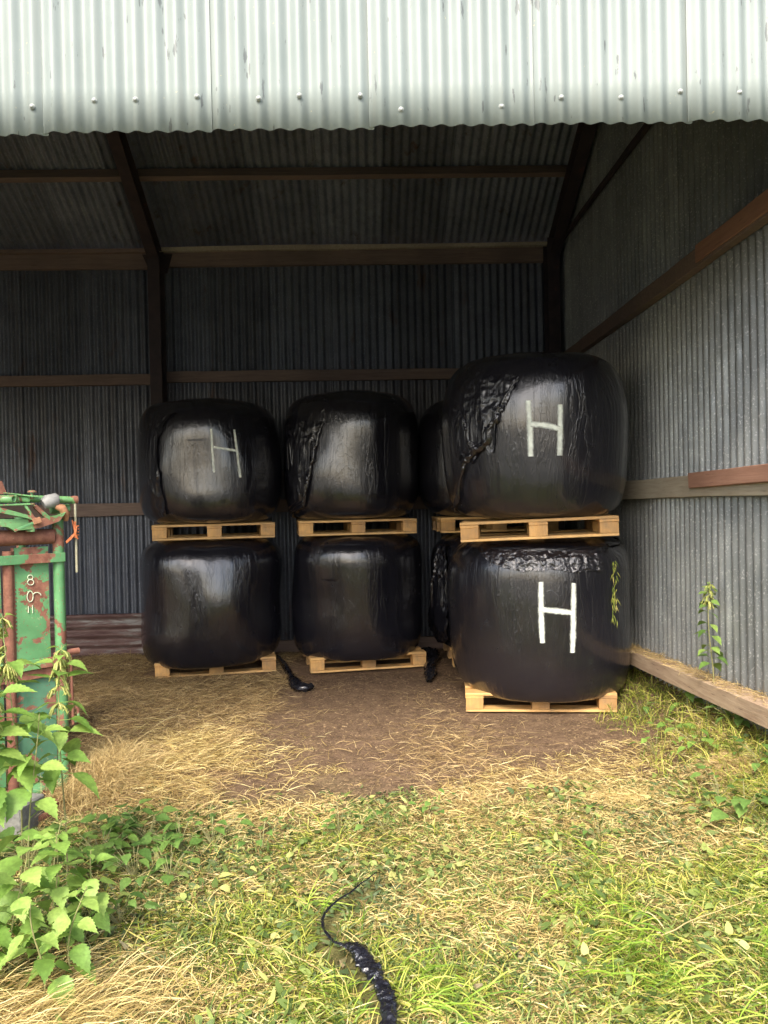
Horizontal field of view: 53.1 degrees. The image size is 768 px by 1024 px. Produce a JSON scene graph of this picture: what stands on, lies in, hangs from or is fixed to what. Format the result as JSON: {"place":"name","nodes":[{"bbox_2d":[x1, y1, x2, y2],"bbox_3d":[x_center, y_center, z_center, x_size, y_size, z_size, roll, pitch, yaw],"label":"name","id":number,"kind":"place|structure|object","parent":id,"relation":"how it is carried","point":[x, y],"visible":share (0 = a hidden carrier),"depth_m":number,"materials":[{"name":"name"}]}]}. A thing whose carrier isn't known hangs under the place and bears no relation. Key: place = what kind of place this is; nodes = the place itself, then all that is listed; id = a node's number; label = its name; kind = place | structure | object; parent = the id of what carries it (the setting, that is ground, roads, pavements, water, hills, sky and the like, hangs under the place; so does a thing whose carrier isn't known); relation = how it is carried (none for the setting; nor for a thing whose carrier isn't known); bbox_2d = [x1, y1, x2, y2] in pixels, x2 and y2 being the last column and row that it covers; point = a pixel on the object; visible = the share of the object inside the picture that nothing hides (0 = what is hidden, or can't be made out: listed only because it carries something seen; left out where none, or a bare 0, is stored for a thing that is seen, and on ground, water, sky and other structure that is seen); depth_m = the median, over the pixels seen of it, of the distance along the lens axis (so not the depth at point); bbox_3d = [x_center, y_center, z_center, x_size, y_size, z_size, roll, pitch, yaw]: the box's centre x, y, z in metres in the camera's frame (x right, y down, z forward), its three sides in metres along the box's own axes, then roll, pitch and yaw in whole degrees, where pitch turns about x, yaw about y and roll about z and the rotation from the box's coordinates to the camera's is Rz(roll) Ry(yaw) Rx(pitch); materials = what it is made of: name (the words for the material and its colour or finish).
{"place":"outdoors","nodes":[
{"label":"outdoors","id":0,"kind":"place"},
{"bbox_2d":[0,648,767,1023],"bbox_3d":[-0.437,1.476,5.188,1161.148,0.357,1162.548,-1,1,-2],"label":"ground","id":1,"kind":"structure","parent":0,"point":[398,724],"depth_m":4.76,"materials":[{"name":"brown soil"}]},
{"bbox_2d":[0,871,18,952],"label":"nettle","id":2,"kind":"object","parent":1,"relation":"on","point":[6,939],"visible":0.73,"depth_m":2.68,"materials":[{"name":"green plant"}]},
{"bbox_2d":[0,793,44,834],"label":"concrete block","id":3,"kind":"object","parent":1,"relation":"on","point":[14,821],"depth_m":3.93,"materials":[{"name":"grey concrete"}]},
{"bbox_2d":[0,683,46,827],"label":"nettle","id":4,"kind":"object","parent":1,"relation":"on","point":[10,730],"visible":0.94,"depth_m":2.98,"materials":[{"name":"green plant"}]},
{"bbox_2d":[0,613,54,893],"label":"nettle","id":5,"kind":"object","parent":1,"relation":"on","point":[27,777],"visible":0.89,"depth_m":3.09,"materials":[{"name":"green plant"}]},
{"bbox_2d":[0,824,63,865],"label":"weed","id":6,"kind":"object","parent":1,"relation":"on","point":[9,847],"visible":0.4,"depth_m":3.64,"materials":[{"name":"green plant"}]},
{"bbox_2d":[0,828,64,982],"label":"nettle","id":7,"kind":"object","parent":1,"relation":"on","point":[34,875],"visible":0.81,"depth_m":2.71,"materials":[{"name":"green plant"}]},
{"bbox_2d":[0,714,67,925],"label":"nettle","id":8,"kind":"object","parent":1,"relation":"on","point":[17,799],"visible":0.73,"depth_m":2.97,"materials":[{"name":"green plant"}]},
{"bbox_2d":[0,902,74,1009],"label":"nettle","id":9,"kind":"object","parent":1,"relation":"on","point":[44,967],"visible":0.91,"depth_m":2.56,"materials":[{"name":"green plant"}]},
{"bbox_2d":[0,481,79,794],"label":"cattle crush","id":10,"kind":"object","parent":1,"relation":"on","point":[24,584],"visible":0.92,"depth_m":4.29,"materials":[{"name":"green paint"}]},
{"bbox_2d":[65,520,78,542],"bbox_3d":[-1.786,0.112,4.422,0.042,0.134,0.085,-1,1,26],"label":"twine","id":11,"kind":"object","parent":10,"relation":"attached to","point":[75,528],"visible":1,"depth_m":4.41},
{"bbox_2d":[6,831,86,954],"bbox_3d":[-1.219,1.423,2.854,0.275,0.501,0.303,-1,1,-2],"label":"nettle","id":12,"kind":"object","parent":1,"relation":"on","point":[58,894],"visible":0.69,"depth_m":2.79,"materials":[{"name":"green plant"}]},
{"bbox_2d":[29,820,81,937],"bbox_3d":[-1.243,1.426,2.977,0.222,0.461,0.227,-1,1,-2],"label":"nettle","id":13,"kind":"object","parent":1,"relation":"on","point":[40,845],"visible":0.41,"depth_m":2.95,"materials":[{"name":"green plant"}]},
{"bbox_2d":[18,645,102,903],"bbox_3d":[-1.342,1.105,3.203,0.313,1.103,0.263,-2,1,-37],"label":"nettle","id":14,"kind":"object","parent":1,"relation":"on","point":[73,751],"visible":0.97,"depth_m":3.20,"materials":[{"name":"green plant"}]},
{"bbox_2d":[27,886,98,985],"bbox_3d":[-1.095,1.493,2.702,0.241,0.362,0.226,-1,1,-2],"label":"nettle","id":15,"kind":"object","parent":1,"relation":"on","point":[80,955],"visible":0.9,"depth_m":2.65,"materials":[{"name":"green plant"}]},
{"bbox_2d":[66,849,118,948],"bbox_3d":[-1.116,1.471,2.932,0.192,0.381,0.231,-1,1,-2],"label":"nettle","id":16,"kind":"object","parent":1,"relation":"on","point":[101,919],"visible":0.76,"depth_m":2.90,"materials":[{"name":"green plant"}]},
{"bbox_2d":[63,821,140,873],"bbox_3d":[-1.325,1.572,3.626,0.344,0.148,0.398,-1,1,-22],"label":"weed","id":17,"kind":"object","parent":1,"relation":"on","point":[100,848],"visible":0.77,"depth_m":3.60,"materials":[{"name":"green plant"}]},
{"bbox_2d":[35,720,177,827],"bbox_3d":[-1.735,1.475,4.505,1.061,0.333,1.368,-1,1,-2],"label":"hay","id":18,"kind":"object","parent":1,"relation":"on","point":[104,768],"visible":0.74,"depth_m":4.43,"materials":[{"name":"beige plant"}]},
{"bbox_2d":[64,798,152,841],"bbox_3d":[-1.348,1.557,3.863,0.423,0.148,0.378,-1,1,-2],"label":"weed","id":19,"kind":"object","parent":1,"relation":"on","point":[91,818],"visible":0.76,"depth_m":3.80,"materials":[{"name":"green plant"}]},
{"bbox_2d":[0,922,220,1023],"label":"dry grass","id":20,"kind":"structure","parent":1,"relation":"on","point":[34,1015],"depth_m":2.54,"materials":[{"name":"yellow plant"}]},
{"bbox_2d":[78,889,161,922],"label":"weed","id":21,"kind":"object","parent":1,"relation":"on","point":[148,904],"visible":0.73,"depth_m":3.06,"materials":[{"name":"green plant"}]},
{"bbox_2d":[101,838,174,891],"bbox_3d":[-1.153,1.570,3.420,0.347,0.153,0.287,-1,1,16],"label":"weed","id":22,"kind":"object","parent":1,"relation":"on","point":[125,858],"visible":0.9,"depth_m":3.43,"materials":[{"name":"green plant"}]},
{"bbox_2d":[106,806,183,843],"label":"weed","id":23,"kind":"object","parent":1,"relation":"on","point":[163,816],"visible":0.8,"depth_m":3.76,"materials":[{"name":"green plant"}]},
{"bbox_2d":[139,812,198,852],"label":"weed","id":24,"kind":"object","parent":1,"relation":"on","point":[147,837],"visible":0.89,"depth_m":3.62,"materials":[{"name":"green plant"}]},
{"bbox_2d":[5,703,337,842],"bbox_3d":[-1.289,1.554,4.955,2.161,0.184,2.544,-1,1,-2],"label":"hay","id":25,"kind":"object","parent":1,"relation":"on","point":[173,759],"visible":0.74,"depth_m":4.76,"materials":[{"name":"yellow plant"}]},
{"bbox_2d":[142,838,203,884],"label":"weed","id":26,"kind":"object","parent":1,"relation":"on","point":[167,879],"visible":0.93,"depth_m":3.44,"materials":[{"name":"green plant"}]},
{"bbox_2d":[170,813,255,845],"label":"weed","id":27,"kind":"object","parent":1,"relation":"on","point":[220,829],"visible":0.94,"depth_m":3.71,"materials":[{"name":"green plant"}]},
{"bbox_2d":[154,652,275,677],"bbox_3d":[-1.735,1.515,7.985,1.162,0.149,1.002,-1,1,-12],"label":"pallet","id":28,"kind":"object","parent":1,"relation":"on","point":[269,662],"visible":0.34,"depth_m":7.54,"materials":[{"name":"brown wood"}]},
{"bbox_2d":[139,538,282,668],"bbox_3d":[-1.764,0.871,7.931,1.432,1.258,1.438,-1,1,-22],"label":"silage bale","id":29,"kind":"object","parent":28,"relation":"on","point":[210,603],"visible":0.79,"depth_m":7.33},
{"bbox_2d":[151,521,274,540],"bbox_3d":[-1.732,0.185,7.883,1.162,0.149,1.002,-1,1,-12],"label":"pallet","id":30,"kind":"object","parent":29,"relation":"on","point":[165,531],"visible":1,"depth_m":7.44,"materials":[{"name":"brown wood"}]},
{"bbox_2d":[138,398,281,523],"bbox_3d":[-1.765,-0.502,7.846,1.419,1.229,1.453,-1,1,28],"label":"silage bale","id":31,"kind":"object","parent":30,"relation":"on","point":[208,460],"visible":0.99,"depth_m":7.25,"materials":[{"name":"black plastic"}]},
{"bbox_2d":[233,817,283,851],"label":"weed","id":32,"kind":"object","parent":1,"relation":"on","point":[259,842],"visible":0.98,"depth_m":3.65,"materials":[{"name":"green plant"}]},
{"bbox_2d":[276,655,314,691],"bbox_3d":[-0.946,1.565,7.483,0.208,0.095,1.507,-1,1,-21],"label":"film scrap","id":33,"kind":"object","parent":1,"relation":"on","point":[296,684],"visible":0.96,"depth_m":6.99,"materials":[{"name":"black plastic"}]},
{"bbox_2d":[321,799,373,834],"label":"weed","id":34,"kind":"object","parent":1,"relation":"on","point":[332,825],"visible":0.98,"depth_m":3.80,"materials":[{"name":"green plant"}]},
{"bbox_2d":[303,646,425,673],"bbox_3d":[-0.238,1.481,8.070,1.162,0.149,1.002,-1,1,-11],"label":"pallet","id":35,"kind":"object","parent":1,"relation":"on","point":[417,656],"visible":0.37,"depth_m":7.63,"materials":[{"name":"brown wood"}]},
{"bbox_2d":[291,534,421,661],"bbox_3d":[-0.293,0.826,7.991,1.357,1.228,1.370,-1,1,18],"label":"silage bale","id":36,"kind":"object","parent":35,"relation":"on","point":[356,597],"visible":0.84,"depth_m":7.43},
{"bbox_2d":[297,517,416,536],"bbox_3d":[-0.316,0.147,8.015,1.162,0.149,1.002,-1,1,-8],"label":"pallet","id":37,"kind":"object","parent":36,"relation":"on","point":[401,525],"visible":0.99,"depth_m":7.57,"materials":[{"name":"brown wood"}]},
{"bbox_2d":[284,390,418,519],"bbox_3d":[-0.351,-0.560,7.974,1.409,1.309,1.480,-1,1,38],"label":"silage bale","id":38,"kind":"object","parent":37,"relation":"on","point":[351,454],"visible":0.99,"depth_m":7.38},
{"bbox_2d":[0,0,767,733],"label":"open barn","id":39,"kind":"structure","parent":1,"relation":"on","point":[276,208],"depth_m":7.36,"materials":[{"name":"metal"}]},
{"bbox_2d":[631,643,767,706],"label":"hay","id":40,"kind":"object","parent":39,"relation":"on","point":[698,672],"visible":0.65,"depth_m":5.12,"materials":[{"name":"beige plant"}]},
{"bbox_2d":[693,581,727,680],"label":"nettle","id":41,"kind":"object","parent":39,"relation":"on","point":[716,649],"visible":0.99,"depth_m":4.85,"materials":[{"name":"green plant"}]},
{"bbox_2d":[0,705,767,1023],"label":"cut straw","id":42,"kind":"object","parent":1,"relation":"on","point":[494,878],"visible":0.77,"depth_m":3.37,"materials":[{"name":"beige plant"}]},
{"bbox_2d":[0,781,767,1023],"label":"clippings","id":43,"kind":"object","parent":1,"relation":"on","point":[659,895],"visible":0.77,"depth_m":3.08,"materials":[{"name":"yellow plant"}]},
{"bbox_2d":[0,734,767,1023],"bbox_3d":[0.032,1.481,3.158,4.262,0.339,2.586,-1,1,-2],"label":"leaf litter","id":44,"kind":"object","parent":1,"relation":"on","point":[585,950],"visible":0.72,"depth_m":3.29,"materials":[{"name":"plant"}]},
{"bbox_2d":[38,794,67,820],"bbox_3d":[-1.798,1.598,4.153,0.076,0.052,0.384,-1,1,9],"label":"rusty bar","id":45,"kind":"object","parent":44,"relation":"on","point":[43,815],"visible":0.32,"depth_m":4.06,"materials":[{"name":"brown metal"}]},
{"bbox_2d":[1,729,767,1023],"bbox_3d":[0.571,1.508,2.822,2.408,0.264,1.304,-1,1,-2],"label":"grass","id":46,"kind":"structure","parent":1,"relation":"on","point":[677,973],"depth_m":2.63,"materials":[{"name":"green plant"}]},
{"bbox_2d":[320,871,399,1023],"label":"film scrap","id":47,"kind":"object","parent":46,"relation":"on","point":[367,964],"visible":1,"depth_m":2.60,"materials":[{"name":"black plastic"}]},
{"bbox_2d":[354,801,415,831],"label":"weed","id":48,"kind":"object","parent":1,"relation":"on","point":[358,826],"visible":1,"depth_m":3.81,"materials":[{"name":"green plant"}]},
{"bbox_2d":[5,649,765,836],"bbox_3d":[-0.655,1.456,6.304,5.678,0.337,5.060,-1,1,-2],"label":"hay","id":49,"kind":"object","parent":1,"relation":"on","point":[156,689],"visible":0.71,"depth_m":5.82},
{"bbox_2d":[6,648,765,865],"bbox_3d":[-0.625,1.486,6.149,5.502,0.294,5.146,-1,1,-2],"label":"chaff","id":50,"kind":"object","parent":1,"relation":"on","point":[426,780],"visible":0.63,"depth_m":5.31,"materials":[{"name":"beige plant"}]},
{"bbox_2d":[65,764,763,1002],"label":"dry stalks","id":51,"kind":"object","parent":1,"relation":"on","point":[144,955],"visible":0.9,"depth_m":2.99,"materials":[{"name":"beige plant"}]},
{"bbox_2d":[422,646,440,682],"bbox_3d":[0.487,1.514,7.712,0.220,0.157,1.350,-1,1,1],"label":"film scrap","id":52,"kind":"object","parent":1,"relation":"on","point":[433,656],"visible":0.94,"depth_m":7.60,"materials":[{"name":"black plastic"}]},
{"bbox_2d":[410,786,455,812],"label":"weed","id":53,"kind":"object","parent":1,"relation":"on","point":[427,804],"visible":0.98,"depth_m":3.99,"materials":[{"name":"green plant"}]},
{"bbox_2d":[443,643,454,666],"bbox_3d":[1.251,1.447,8.134,1.162,0.149,1.002,-1,1,-2],"label":"pallet","id":54,"kind":"object","parent":1,"relation":"on","point":[448,649],"visible":0.14,"depth_m":8.05,"materials":[{"name":"brown wood"}]},
{"bbox_2d":[428,531,524,646],"bbox_3d":[1.163,0.798,8.043,1.419,1.246,1.382,-1,1,-22],"label":"silage bale","id":55,"kind":"object","parent":54,"relation":"on","point":[445,546],"visible":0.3,"depth_m":7.74},
{"bbox_2d":[432,516,558,532],"bbox_3d":[1.123,0.115,8.039,1.162,0.149,1.002,-1,1,-2],"label":"pallet","id":56,"kind":"object","parent":55,"relation":"on","point":[443,524],"visible":0.49,"depth_m":7.54,"materials":[{"name":"brown wood"}]},
{"bbox_2d":[418,400,469,516],"bbox_3d":[1.052,-0.574,8.056,1.402,1.233,1.394,-1,1,18],"label":"silage bale","id":57,"kind":"object","parent":56,"relation":"on","point":[434,494],"visible":0.17,"depth_m":7.69},
{"bbox_2d":[464,682,616,711],"bbox_3d":[1.261,1.471,6.454,1.162,0.149,1.002,-1,1,5],"label":"pallet","id":58,"kind":"object","parent":1,"relation":"on","point":[474,699],"visible":0.32,"depth_m":5.99,"materials":[{"name":"brown wood"}]},
{"bbox_2d":[447,536,631,702],"bbox_3d":[1.299,0.816,6.460,1.528,1.270,1.548,-2,1,-32],"label":"silage bale","id":59,"kind":"object","parent":58,"relation":"on","point":[530,620],"visible":0.86,"depth_m":5.81,"materials":[{"name":"black plastic"}]},
{"bbox_2d":[460,514,618,541],"bbox_3d":[1.217,0.120,6.191,1.162,0.149,1.002,-3,0,8],"label":"pallet","id":60,"kind":"object","parent":59,"relation":"on","point":[595,526],"visible":0.97,"depth_m":5.74,"materials":[{"name":"brown wood"}]},
{"bbox_2d":[441,352,628,518],"bbox_3d":[1.204,-0.586,6.226,1.473,1.306,1.448,-1,2,-12],"label":"silage bale","id":61,"kind":"object","parent":60,"relation":"on","point":[533,435],"visible":0.99,"depth_m":5.61,"materials":[{"name":"black plastic"}]},
{"bbox_2d":[611,561,619,625],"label":"grass sprig","id":62,"kind":"object","parent":59,"relation":"attached to","point":[614,592],"depth_m":5.83,"materials":[{"name":"green plant"}]},
{"bbox_2d":[568,805,622,847],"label":"weed","id":63,"kind":"object","parent":1,"relation":"on","point":[589,842],"visible":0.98,"depth_m":3.69,"materials":[{"name":"green plant"}]},
{"bbox_2d":[548,776,694,811],"bbox_3d":[1.341,1.502,4.194,0.876,0.138,0.517,-1,1,14],"label":"straw mound","id":64,"kind":"object","parent":1,"relation":"on","point":[619,797],"visible":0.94,"depth_m":4.20,"materials":[{"name":"beige plant"}]},
{"bbox_2d":[624,701,654,721],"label":"weed","id":65,"kind":"object","parent":1,"relation":"on","point":[644,709],"visible":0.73,"depth_m":5.65,"materials":[{"name":"green plant"}]},
{"bbox_2d":[629,726,676,754],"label":"weed","id":66,"kind":"object","parent":1,"relation":"on","point":[643,740],"visible":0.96,"depth_m":4.87,"materials":[{"name":"green plant"}]},
{"bbox_2d":[647,718,695,733],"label":"weed","id":67,"kind":"object","parent":1,"relation":"on","point":[659,724],"visible":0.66,"depth_m":5.02,"materials":[{"name":"green plant"}]},
{"bbox_2d":[590,666,767,840],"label":"grass","id":68,"kind":"structure","parent":1,"relation":"on","point":[719,725],"depth_m":4.77,"materials":[{"name":"green plant"}]},
{"bbox_2d":[668,692,705,717],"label":"weed","id":69,"kind":"object","parent":1,"relation":"on","point":[688,695],"visible":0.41,"depth_m":5.26,"materials":[{"name":"green plant"}]},
{"bbox_2d":[664,723,718,752],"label":"weed","id":70,"kind":"object","parent":1,"relation":"on","point":[704,739],"visible":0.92,"depth_m":4.53,"materials":[{"name":"green plant"}]},
{"bbox_2d":[690,765,747,802],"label":"weed","id":71,"kind":"object","parent":1,"relation":"on","point":[694,774],"visible":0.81,"depth_m":3.96,"materials":[{"name":"green plant"}]},
{"bbox_2d":[675,735,766,795],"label":"straw mound","id":72,"kind":"object","parent":1,"relation":"on","point":[719,765],"visible":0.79,"depth_m":4.22,"materials":[{"name":"beige plant"}]},
{"bbox_2d":[705,705,749,727],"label":"weed","id":73,"kind":"object","parent":1,"relation":"on","point":[738,720],"visible":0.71,"depth_m":4.61,"materials":[{"name":"green plant"}]},
{"bbox_2d":[703,777,767,821],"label":"weed","id":74,"kind":"object","parent":1,"relation":"on","point":[740,808],"visible":0.93,"depth_m":3.60,"materials":[{"name":"green plant"}]},
{"bbox_2d":[726,736,767,771],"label":"weed","id":75,"kind":"object","parent":1,"relation":"on","point":[755,765],"visible":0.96,"depth_m":4.13,"materials":[{"name":"green plant"}]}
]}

